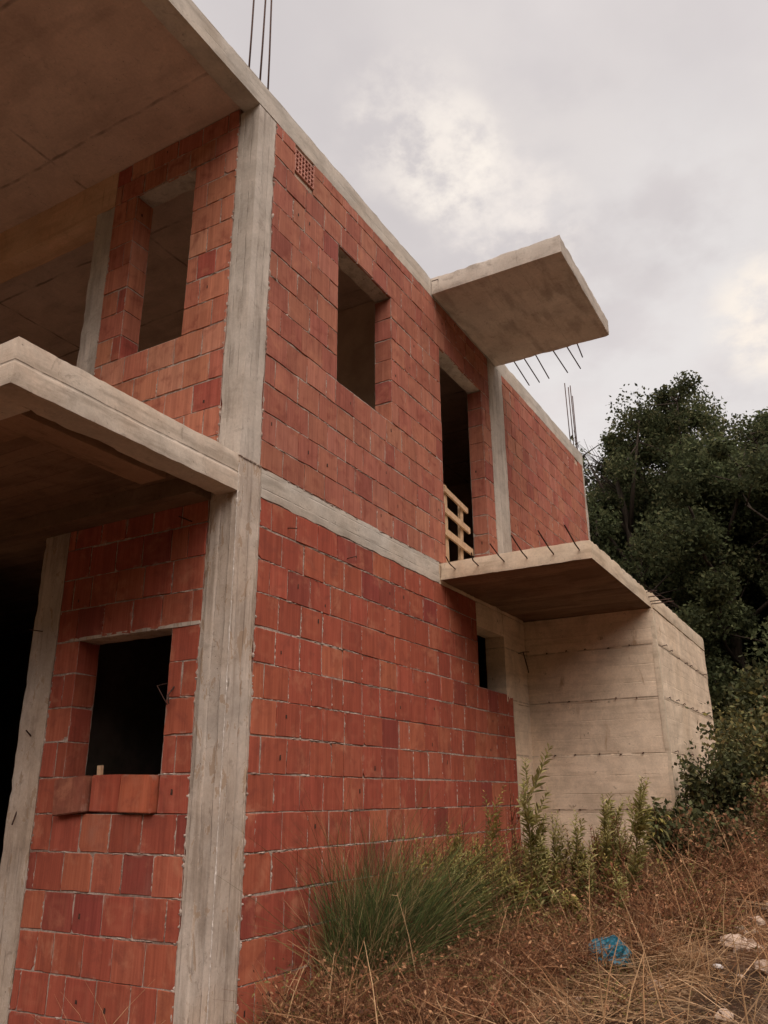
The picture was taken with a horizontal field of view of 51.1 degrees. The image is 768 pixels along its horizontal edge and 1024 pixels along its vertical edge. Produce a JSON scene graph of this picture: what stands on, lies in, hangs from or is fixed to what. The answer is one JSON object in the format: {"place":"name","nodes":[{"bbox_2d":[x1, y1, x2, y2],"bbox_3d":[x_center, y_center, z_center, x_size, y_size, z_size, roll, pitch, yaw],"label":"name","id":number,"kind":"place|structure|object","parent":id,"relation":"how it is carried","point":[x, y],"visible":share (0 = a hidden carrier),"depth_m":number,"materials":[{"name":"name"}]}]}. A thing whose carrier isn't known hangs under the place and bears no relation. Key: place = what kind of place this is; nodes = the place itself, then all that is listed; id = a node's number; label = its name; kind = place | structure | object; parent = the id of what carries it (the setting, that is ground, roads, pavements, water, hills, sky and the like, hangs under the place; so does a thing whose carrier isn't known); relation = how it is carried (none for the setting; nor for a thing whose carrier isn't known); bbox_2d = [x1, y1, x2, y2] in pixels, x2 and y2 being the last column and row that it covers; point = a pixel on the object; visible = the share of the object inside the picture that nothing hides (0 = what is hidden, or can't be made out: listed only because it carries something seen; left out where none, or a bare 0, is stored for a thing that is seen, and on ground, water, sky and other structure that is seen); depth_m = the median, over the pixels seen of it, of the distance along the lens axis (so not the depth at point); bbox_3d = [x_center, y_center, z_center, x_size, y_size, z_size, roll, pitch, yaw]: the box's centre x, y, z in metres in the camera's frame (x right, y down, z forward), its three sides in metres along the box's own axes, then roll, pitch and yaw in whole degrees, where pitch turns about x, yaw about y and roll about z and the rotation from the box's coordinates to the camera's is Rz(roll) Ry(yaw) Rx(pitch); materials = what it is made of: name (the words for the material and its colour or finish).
{"place":"outdoors","nodes":[
{"label":"outdoors","id":0,"kind":"place"},
{"bbox_2d":[192,0,767,490],"label":"sky","id":1,"kind":"structure","parent":0,"point":[633,133],"materials":[{"name":"grey"}]},
{"bbox_2d":[426,645,767,1023],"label":"ground","id":2,"kind":"structure","parent":0,"point":[748,991],"depth_m":5.10,"materials":[{"name":"soil"}]},
{"bbox_2d":[215,944,382,1023],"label":"dry grass","id":3,"kind":"object","parent":2,"relation":"on","point":[279,1012],"visible":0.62,"depth_m":4.93,"materials":[{"name":"brown plant"}]},
{"bbox_2d":[252,969,383,1023],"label":"dry bush","id":4,"kind":"object","parent":2,"relation":"on","point":[348,1019],"visible":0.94,"depth_m":4.70,"materials":[{"name":"brown plant"}]},
{"bbox_2d":[0,0,673,1023],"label":"unfinished house","id":5,"kind":"structure","parent":2,"relation":"on","point":[264,396],"depth_m":6.75,"materials":[{"name":"brick"}]},
{"bbox_2d":[52,775,101,815],"bbox_3d":[-2.199,2.044,5.781,0.300,0.250,0.195,-15,-26,23],"label":"loose brick","id":6,"kind":"object","parent":5,"relation":"on","point":[71,795],"visible":0.68,"depth_m":5.69,"materials":[{"name":"brick"}]},
{"bbox_2d":[89,774,127,812],"bbox_3d":[-1.894,1.984,5.665,0.301,0.249,0.195,-11,-22,29],"label":"loose brick","id":7,"kind":"object","parent":5,"relation":"on","point":[105,791],"visible":0.69,"depth_m":5.59,"materials":[{"name":"brick"}]},
{"bbox_2d":[117,775,159,813],"bbox_3d":[-1.627,1.925,5.491,0.323,0.248,0.195,-11,-23,31],"label":"loose brick","id":8,"kind":"object","parent":5,"relation":"on","point":[138,793],"visible":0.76,"depth_m":5.40,"materials":[{"name":"brick"}]},
{"bbox_2d":[443,484,472,562],"bbox_3d":[0.850,0.270,9.386,0.087,1.031,0.832,-10,-22,25],"label":"wooden guard rail","id":9,"kind":"object","parent":5,"relation":"on","point":[458,540],"visible":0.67,"depth_m":9.39,"materials":[{"name":"beige wood"}]},
{"bbox_2d":[264,929,439,1023],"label":"dry bush","id":10,"kind":"object","parent":2,"relation":"on","point":[345,980],"visible":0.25,"depth_m":5.16,"materials":[{"name":"brown plant"}]},
{"bbox_2d":[271,950,440,1023],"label":"dry bush","id":11,"kind":"object","parent":2,"relation":"on","point":[364,997],"visible":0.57,"depth_m":4.92,"materials":[{"name":"brown plant"}]},
{"bbox_2d":[29,780,767,1023],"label":"dry grass","id":12,"kind":"structure","parent":2,"relation":"on","point":[593,982],"depth_m":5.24,"materials":[{"name":"brown plant"}]},
{"bbox_2d":[330,913,478,1014],"bbox_3d":[0.112,3.310,5.487,1.304,1.046,1.500,-11,-22,28],"label":"dry bush","id":13,"kind":"object","parent":2,"relation":"on","point":[349,950],"visible":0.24,"depth_m":5.43,"materials":[{"name":"brown plant"}]},
{"bbox_2d":[169,776,647,1010],"bbox_3d":[0.338,2.813,6.140,4.090,1.542,4.075,1,-20,-5],"label":"grass tussock","id":14,"kind":"object","parent":2,"relation":"on","point":[380,925],"depth_m":5.69,"materials":[{"name":"green plant"}]},
{"bbox_2d":[396,836,425,899],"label":"short weed","id":15,"kind":"object","parent":2,"relation":"on","point":[409,866],"visible":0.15,"depth_m":6.33,"materials":[{"name":"green plant"}]},
{"bbox_2d":[346,957,491,1023],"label":"dry bush","id":16,"kind":"object","parent":2,"relation":"on","point":[409,1011],"visible":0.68,"depth_m":4.86,"materials":[{"name":"brown plant"}]},
{"bbox_2d":[409,834,436,932],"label":"short weed","id":17,"kind":"object","parent":2,"relation":"on","point":[427,853],"visible":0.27,"depth_m":6.22,"materials":[{"name":"green plant"}]},
{"bbox_2d":[372,929,516,1022],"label":"dry bush","id":18,"kind":"object","parent":2,"relation":"on","point":[433,982],"visible":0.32,"depth_m":5.23,"materials":[{"name":"brown plant"}]},
{"bbox_2d":[375,903,519,1000],"bbox_3d":[0.453,3.228,5.575,1.214,0.906,1.272,-1,-20,1],"label":"dry bush","id":19,"kind":"object","parent":2,"relation":"on","point":[451,967],"visible":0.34,"depth_m":5.50,"materials":[{"name":"brown plant"}]},
{"bbox_2d":[444,822,467,867],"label":"tall weed","id":20,"kind":"object","parent":2,"relation":"on","point":[453,843],"visible":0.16,"depth_m":7.14,"materials":[{"name":"green plant"}]},
{"bbox_2d":[451,828,471,907],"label":"short weed","id":21,"kind":"object","parent":2,"relation":"on","point":[458,854],"visible":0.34,"depth_m":6.70,"materials":[{"name":"green plant"}]},
{"bbox_2d":[427,901,500,967],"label":"dry bush","id":22,"kind":"object","parent":2,"relation":"on","point":[465,934],"visible":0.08,"depth_m":6.11,"materials":[{"name":"brown plant"}]},
{"bbox_2d":[463,837,485,934],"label":"short weed","id":23,"kind":"object","parent":2,"relation":"on","point":[473,866],"visible":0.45,"depth_m":6.64,"materials":[{"name":"green plant"}]},
{"bbox_2d":[472,871,492,936],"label":"short weed","id":24,"kind":"object","parent":2,"relation":"on","point":[484,902],"visible":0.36,"depth_m":6.56,"materials":[{"name":"green plant"}]},
{"bbox_2d":[473,857,493,933],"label":"short weed","id":25,"kind":"object","parent":2,"relation":"on","point":[483,890],"visible":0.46,"depth_m":6.63,"materials":[{"name":"green plant"}]},
{"bbox_2d":[410,902,569,986],"bbox_3d":[0.731,3.326,5.907,1.293,0.844,1.395,17,-26,-41],"label":"dry bush","id":26,"kind":"object","parent":2,"relation":"on","point":[511,952],"visible":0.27,"depth_m":5.82,"materials":[{"name":"brown plant"}]},
{"bbox_2d":[417,945,563,1023],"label":"dry bush","id":27,"kind":"object","parent":2,"relation":"on","point":[506,1010],"visible":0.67,"depth_m":4.83,"materials":[{"name":"brown plant"}]},
{"bbox_2d":[424,935,567,1009],"bbox_3d":[0.733,3.191,5.341,1.054,0.658,1.146,-11,-22,28],"label":"dry bush","id":28,"kind":"object","parent":2,"relation":"on","point":[532,981],"visible":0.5,"depth_m":5.31,"materials":[{"name":"brown plant"}]},
{"bbox_2d":[481,784,511,901],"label":"tall weed","id":29,"kind":"object","parent":2,"relation":"on","point":[493,823],"visible":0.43,"depth_m":7.54,"materials":[{"name":"green plant"}]},
{"bbox_2d":[485,833,513,926],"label":"short weed","id":30,"kind":"object","parent":2,"relation":"on","point":[493,869],"visible":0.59,"depth_m":6.75,"materials":[{"name":"green plant"}]},
{"bbox_2d":[493,846,507,915],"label":"short weed","id":31,"kind":"object","parent":2,"relation":"on","point":[499,879],"visible":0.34,"depth_m":6.96,"materials":[{"name":"green plant"}]},
{"bbox_2d":[449,869,575,962],"bbox_3d":[0.833,3.282,6.131,1.502,1.010,1.588,-11,-22,28],"label":"dry bush","id":32,"kind":"object","parent":2,"relation":"on","point":[512,924],"visible":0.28,"depth_m":6.15,"materials":[{"name":"brown plant"}]},
{"bbox_2d":[501,845,523,917],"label":"tall weed","id":33,"kind":"object","parent":2,"relation":"on","point":[507,871],"visible":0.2,"depth_m":7.20,"materials":[{"name":"green plant"}]},
{"bbox_2d":[433,906,596,1001],"bbox_3d":[0.925,3.257,5.546,1.216,0.922,1.214,-11,-22,28],"label":"dry bush","id":34,"kind":"object","parent":2,"relation":"on","point":[540,972],"visible":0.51,"depth_m":5.48,"materials":[{"name":"brown plant"}]},
{"bbox_2d":[505,853,524,925],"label":"short weed","id":35,"kind":"object","parent":2,"relation":"on","point":[511,890],"visible":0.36,"depth_m":6.78,"materials":[{"name":"green plant"}]},
{"bbox_2d":[509,779,530,883],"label":"tall weed","id":36,"kind":"object","parent":2,"relation":"on","point":[512,810],"visible":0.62,"depth_m":7.25,"materials":[{"name":"green plant"}]},
{"bbox_2d":[510,872,533,926],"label":"short weed","id":37,"kind":"object","parent":2,"relation":"on","point":[516,890],"visible":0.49,"depth_m":6.56,"materials":[{"name":"green plant"}]},
{"bbox_2d":[511,882,532,927],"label":"short weed","id":38,"kind":"object","parent":2,"relation":"on","point":[518,897],"visible":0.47,"depth_m":6.56,"materials":[{"name":"green plant"}]},
{"bbox_2d":[491,906,571,950],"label":"dry bush","id":39,"kind":"object","parent":2,"relation":"on","point":[533,923],"visible":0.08,"depth_m":6.35,"materials":[{"name":"brown plant"}]},
{"bbox_2d":[522,859,542,922],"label":"short weed","id":40,"kind":"object","parent":2,"relation":"on","point":[533,905],"visible":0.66,"depth_m":6.73,"materials":[{"name":"green plant"}]},
{"bbox_2d":[516,743,552,919],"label":"tall weed","id":41,"kind":"object","parent":2,"relation":"on","point":[529,816],"visible":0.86,"depth_m":6.97,"materials":[{"name":"green plant"}]},
{"bbox_2d":[532,853,550,926],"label":"short weed","id":42,"kind":"object","parent":2,"relation":"on","point":[538,876],"visible":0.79,"depth_m":6.79,"materials":[{"name":"green plant"}]},
{"bbox_2d":[541,862,557,910],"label":"short weed","id":43,"kind":"object","parent":2,"relation":"on","point":[548,891],"visible":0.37,"depth_m":6.89,"materials":[{"name":"green plant"}]},
{"bbox_2d":[541,889,563,925],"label":"short weed","id":44,"kind":"object","parent":2,"relation":"on","point":[553,897],"visible":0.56,"depth_m":6.50,"materials":[{"name":"green plant"}]},
{"bbox_2d":[498,901,610,963],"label":"dry bush","id":45,"kind":"object","parent":2,"relation":"on","point":[559,931],"visible":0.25,"depth_m":5.99,"materials":[{"name":"brown plant"}]},
{"bbox_2d":[548,864,562,908],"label":"short weed","id":46,"kind":"object","parent":2,"relation":"on","point":[556,877],"visible":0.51,"depth_m":7.00,"materials":[{"name":"green plant"}]},
{"bbox_2d":[547,811,567,908],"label":"tall weed","id":47,"kind":"object","parent":2,"relation":"on","point":[556,848],"visible":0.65,"depth_m":7.50,"materials":[{"name":"green plant"}]},
{"bbox_2d":[557,840,572,891],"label":"short weed","id":48,"kind":"object","parent":2,"relation":"on","point":[565,853],"visible":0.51,"depth_m":7.41,"materials":[{"name":"green plant"}]},
{"bbox_2d":[558,891,577,933],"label":"short weed","id":49,"kind":"object","parent":2,"relation":"on","point":[567,905],"visible":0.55,"depth_m":6.41,"materials":[{"name":"green plant"}]},
{"bbox_2d":[501,905,635,998],"bbox_3d":[1.220,3.222,5.674,1.193,0.847,1.202,-11,-22,28],"label":"dry bush","id":50,"kind":"object","parent":2,"relation":"on","point":[576,950],"visible":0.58,"depth_m":5.59,"materials":[{"name":"brown plant"}]},
{"bbox_2d":[564,888,584,928],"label":"short weed","id":51,"kind":"object","parent":2,"relation":"on","point":[578,908],"visible":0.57,"depth_m":6.40,"materials":[{"name":"green plant"}]},
{"bbox_2d":[565,828,584,894],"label":"short weed","id":52,"kind":"object","parent":2,"relation":"on","point":[573,857],"visible":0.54,"depth_m":7.11,"materials":[{"name":"green plant"}]},
{"bbox_2d":[568,810,593,893],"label":"tall weed","id":53,"kind":"object","parent":2,"relation":"on","point":[575,829],"visible":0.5,"depth_m":7.14,"materials":[{"name":"green plant"}]},
{"bbox_2d":[573,854,588,905],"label":"short weed","id":54,"kind":"object","parent":2,"relation":"on","point":[579,884],"visible":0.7,"depth_m":6.81,"materials":[{"name":"green plant"}]},
{"bbox_2d":[516,857,657,923],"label":"dry bush","id":55,"kind":"object","parent":2,"relation":"on","point":[602,899],"visible":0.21,"depth_m":6.70,"materials":[{"name":"brown plant"}]},
{"bbox_2d":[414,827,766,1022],"bbox_3d":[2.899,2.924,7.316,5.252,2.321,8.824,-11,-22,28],"label":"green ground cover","id":56,"kind":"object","parent":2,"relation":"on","point":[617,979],"visible":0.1,"depth_m":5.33,"materials":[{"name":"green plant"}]},
{"bbox_2d":[583,854,598,918],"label":"short weed","id":57,"kind":"object","parent":2,"relation":"on","point":[592,881],"visible":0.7,"depth_m":6.76,"materials":[{"name":"green plant"}]},
{"bbox_2d":[528,886,656,948],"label":"dry bush","id":58,"kind":"object","parent":2,"relation":"on","point":[584,924],"visible":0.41,"depth_m":6.14,"materials":[{"name":"brown plant"}]},
{"bbox_2d":[586,840,603,909],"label":"short weed","id":59,"kind":"object","parent":2,"relation":"on","point":[592,850],"visible":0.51,"depth_m":6.87,"materials":[{"name":"green plant"}]},
{"bbox_2d":[593,829,603,892],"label":"short weed","id":60,"kind":"object","parent":2,"relation":"on","point":[598,853],"visible":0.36,"depth_m":7.16,"materials":[{"name":"green plant"}]},
{"bbox_2d":[596,792,621,901],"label":"tall weed","id":61,"kind":"object","parent":2,"relation":"on","point":[606,819],"visible":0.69,"depth_m":6.99,"materials":[{"name":"green plant"}]},
{"bbox_2d":[588,935,632,966],"bbox_3d":[1.609,3.123,5.739,0.324,0.179,0.288,-11,-22,28],"label":"plastic bag","id":62,"kind":"object","parent":2,"relation":"on","point":[619,948],"visible":0.49,"depth_m":5.65,"materials":[{"name":"blue plastic"}]},
{"bbox_2d":[601,853,620,913],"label":"short weed","id":63,"kind":"object","parent":2,"relation":"on","point":[609,872],"visible":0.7,"depth_m":6.74,"materials":[{"name":"green plant"}]},
{"bbox_2d":[607,798,626,881],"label":"tall weed","id":64,"kind":"object","parent":2,"relation":"on","point":[617,815],"visible":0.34,"depth_m":7.31,"materials":[{"name":"green plant"}]},
{"bbox_2d":[523,593,716,859],"bbox_3d":[3.483,3.570,11.064,1.797,4.095,3.746,-11,-22,28],"label":"concrete annex","id":65,"kind":"object","parent":2,"relation":"on","point":[612,695],"visible":0.57,"depth_m":9.81,"materials":[{"name":"concrete"}]},
{"bbox_2d":[611,869,629,920],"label":"short weed","id":66,"kind":"object","parent":2,"relation":"on","point":[618,880],"visible":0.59,"depth_m":6.47,"materials":[{"name":"green plant"}]},
{"bbox_2d":[613,819,634,880],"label":"short weed","id":67,"kind":"object","parent":2,"relation":"on","point":[623,843],"visible":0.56,"depth_m":6.99,"materials":[{"name":"green plant"}]},
{"bbox_2d":[616,817,638,907],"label":"short weed","id":68,"kind":"object","parent":2,"relation":"on","point":[623,860],"visible":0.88,"depth_m":6.68,"materials":[{"name":"green plant"}]},
{"bbox_2d":[586,486,670,601],"bbox_3d":[4.267,2.411,17.013,5.148,5.819,3.344,5,-20,-16],"label":"tree","id":69,"kind":"object","parent":2,"relation":"on","point":[597,532],"visible":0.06,"depth_m":16.81,"materials":[{"name":"green plant"}]},
{"bbox_2d":[566,850,701,915],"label":"dry bush","id":70,"kind":"object","parent":2,"relation":"on","point":[645,884],"visible":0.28,"depth_m":6.77,"materials":[{"name":"brown plant"}]},
{"bbox_2d":[570,907,699,965],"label":"dry bush","id":71,"kind":"object","parent":2,"relation":"on","point":[651,933],"visible":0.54,"depth_m":5.80,"materials":[{"name":"brown plant"}]},
{"bbox_2d":[620,776,654,902],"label":"tall weed","id":72,"kind":"object","parent":2,"relation":"on","point":[639,822],"visible":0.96,"depth_m":6.85,"materials":[{"name":"green plant"}]},
{"bbox_2d":[573,882,706,941],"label":"dry bush","id":73,"kind":"object","parent":2,"relation":"on","point":[640,905],"visible":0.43,"depth_m":6.29,"materials":[{"name":"brown plant"}]},
{"bbox_2d":[620,894,664,1023],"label":"straw stalk","id":74,"kind":"object","parent":2,"relation":"on","point":[648,966],"visible":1,"depth_m":4.71,"materials":[{"name":"beige plant"}]},
{"bbox_2d":[648,797,673,881],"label":"tall weed","id":75,"kind":"object","parent":2,"relation":"on","point":[659,831],"visible":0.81,"depth_m":7.28,"materials":[{"name":"green plant"}]},
{"bbox_2d":[571,401,751,640],"bbox_3d":[5.689,1.385,17.389,4.950,8.016,4.525,-11,-22,28],"label":"tree","id":76,"kind":"object","parent":2,"relation":"on","point":[618,465],"visible":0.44,"depth_m":17.58,"materials":[{"name":"green plant"}]},
{"bbox_2d":[639,785,712,866],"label":"bramble bush","id":77,"kind":"object","parent":2,"relation":"on","point":[675,809],"visible":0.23,"depth_m":7.88,"materials":[{"name":"green plant"}]},
{"bbox_2d":[585,370,767,688],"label":"tree","id":78,"kind":"object","parent":2,"relation":"on","point":[685,417],"visible":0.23,"depth_m":17.83,"materials":[{"name":"green plant"}]},
{"bbox_2d":[635,876,743,934],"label":"dry bush","id":79,"kind":"object","parent":2,"relation":"on","point":[708,897],"visible":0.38,"depth_m":6.26,"materials":[{"name":"brown plant"}]},
{"bbox_2d":[613,436,767,724],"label":"tree","id":80,"kind":"object","parent":2,"relation":"on","point":[693,530],"visible":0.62,"depth_m":14.90,"materials":[{"name":"green plant"}]},
{"bbox_2d":[673,866,707,979],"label":"straw stalk","id":81,"kind":"object","parent":2,"relation":"on","point":[693,925],"visible":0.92,"depth_m":5.36,"materials":[{"name":"beige plant"}]},
{"bbox_2d":[631,846,767,909],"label":"dry bush","id":82,"kind":"object","parent":2,"relation":"on","point":[710,889],"visible":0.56,"depth_m":6.64,"materials":[{"name":"brown plant"}]},
{"bbox_2d":[636,824,762,892],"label":"dry bush","id":83,"kind":"object","parent":2,"relation":"on","point":[682,864],"visible":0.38,"depth_m":7.13,"materials":[{"name":"brown plant"}]},
{"bbox_2d":[646,406,767,680],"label":"tree","id":84,"kind":"object","parent":2,"relation":"on","point":[758,432],"visible":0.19,"depth_m":17.28,"materials":[{"name":"green plant"}]},
{"bbox_2d":[657,889,764,942],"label":"dry bush","id":85,"kind":"object","parent":2,"relation":"on","point":[712,923],"visible":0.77,"depth_m":5.97,"materials":[{"name":"brown plant"}]},
{"bbox_2d":[661,799,767,873],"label":"bramble bush","id":86,"kind":"object","parent":2,"relation":"on","point":[714,831],"visible":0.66,"depth_m":7.51,"materials":[{"name":"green plant"}]},
{"bbox_2d":[667,819,767,905],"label":"dry bush","id":87,"kind":"object","parent":2,"relation":"on","point":[741,863],"visible":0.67,"depth_m":7.03,"materials":[{"name":"brown plant"}]},
{"bbox_2d":[671,723,764,825],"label":"bramble bush","id":88,"kind":"object","parent":2,"relation":"on","point":[723,777],"visible":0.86,"depth_m":8.72,"materials":[{"name":"green plant"}]},
{"bbox_2d":[715,1008,733,1020],"bbox_3d":[1.985,2.930,4.673,0.106,0.048,0.099,-5,-6,-21],"label":"rock","id":89,"kind":"object","parent":2,"relation":"on","point":[725,1014],"visible":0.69,"depth_m":4.67,"materials":[{"name":"stone"}]},
{"bbox_2d":[706,662,743,728],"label":"undergrowth bush","id":90,"kind":"object","parent":2,"relation":"on","point":[713,703],"visible":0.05,"depth_m":13.85,"materials":[{"name":"green plant"}]},
{"bbox_2d":[684,685,767,800],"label":"bramble bush","id":91,"kind":"object","parent":2,"relation":"on","point":[755,744],"visible":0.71,"depth_m":9.37,"materials":[{"name":"green plant"}]},
{"bbox_2d":[720,933,746,950],"bbox_3d":[2.497,3.076,5.719,0.186,0.131,0.190,-9,-21,23],"label":"rock","id":92,"kind":"object","parent":2,"relation":"on","point":[730,939],"visible":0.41,"depth_m":5.70,"materials":[{"name":"stone"}]},
{"bbox_2d":[710,655,767,734],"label":"undergrowth bush","id":93,"kind":"object","parent":2,"relation":"on","point":[753,683],"visible":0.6,"depth_m":12.92,"materials":[{"name":"green plant"}]},
{"bbox_2d":[711,438,767,633],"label":"tree","id":94,"kind":"object","parent":2,"relation":"on","point":[736,487],"visible":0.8,"depth_m":15.30,"materials":[{"name":"green plant"}]},
{"bbox_2d":[712,852,767,912],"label":"dry bush","id":95,"kind":"object","parent":2,"relation":"on","point":[760,880],"visible":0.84,"depth_m":6.50,"materials":[{"name":"brown plant"}]},
{"bbox_2d":[731,928,748,1023],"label":"straw stalk","id":96,"kind":"object","parent":2,"relation":"on","point":[740,980],"visible":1,"depth_m":4.42,"materials":[{"name":"beige plant"}]},
{"bbox_2d":[719,812,767,874],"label":"dry bush","id":97,"kind":"object","parent":2,"relation":"on","point":[757,848],"visible":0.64,"depth_m":7.24,"materials":[{"name":"brown plant"}]},
{"bbox_2d":[737,771,767,834],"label":"bramble bush","id":98,"kind":"object","parent":2,"relation":"on","point":[763,799],"visible":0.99,"depth_m":8.10,"materials":[{"name":"green plant"}]},
{"bbox_2d":[754,886,761,986],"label":"straw stalk","id":99,"kind":"object","parent":2,"relation":"on","point":[757,939],"visible":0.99,"depth_m":5.02,"materials":[{"name":"beige plant"}]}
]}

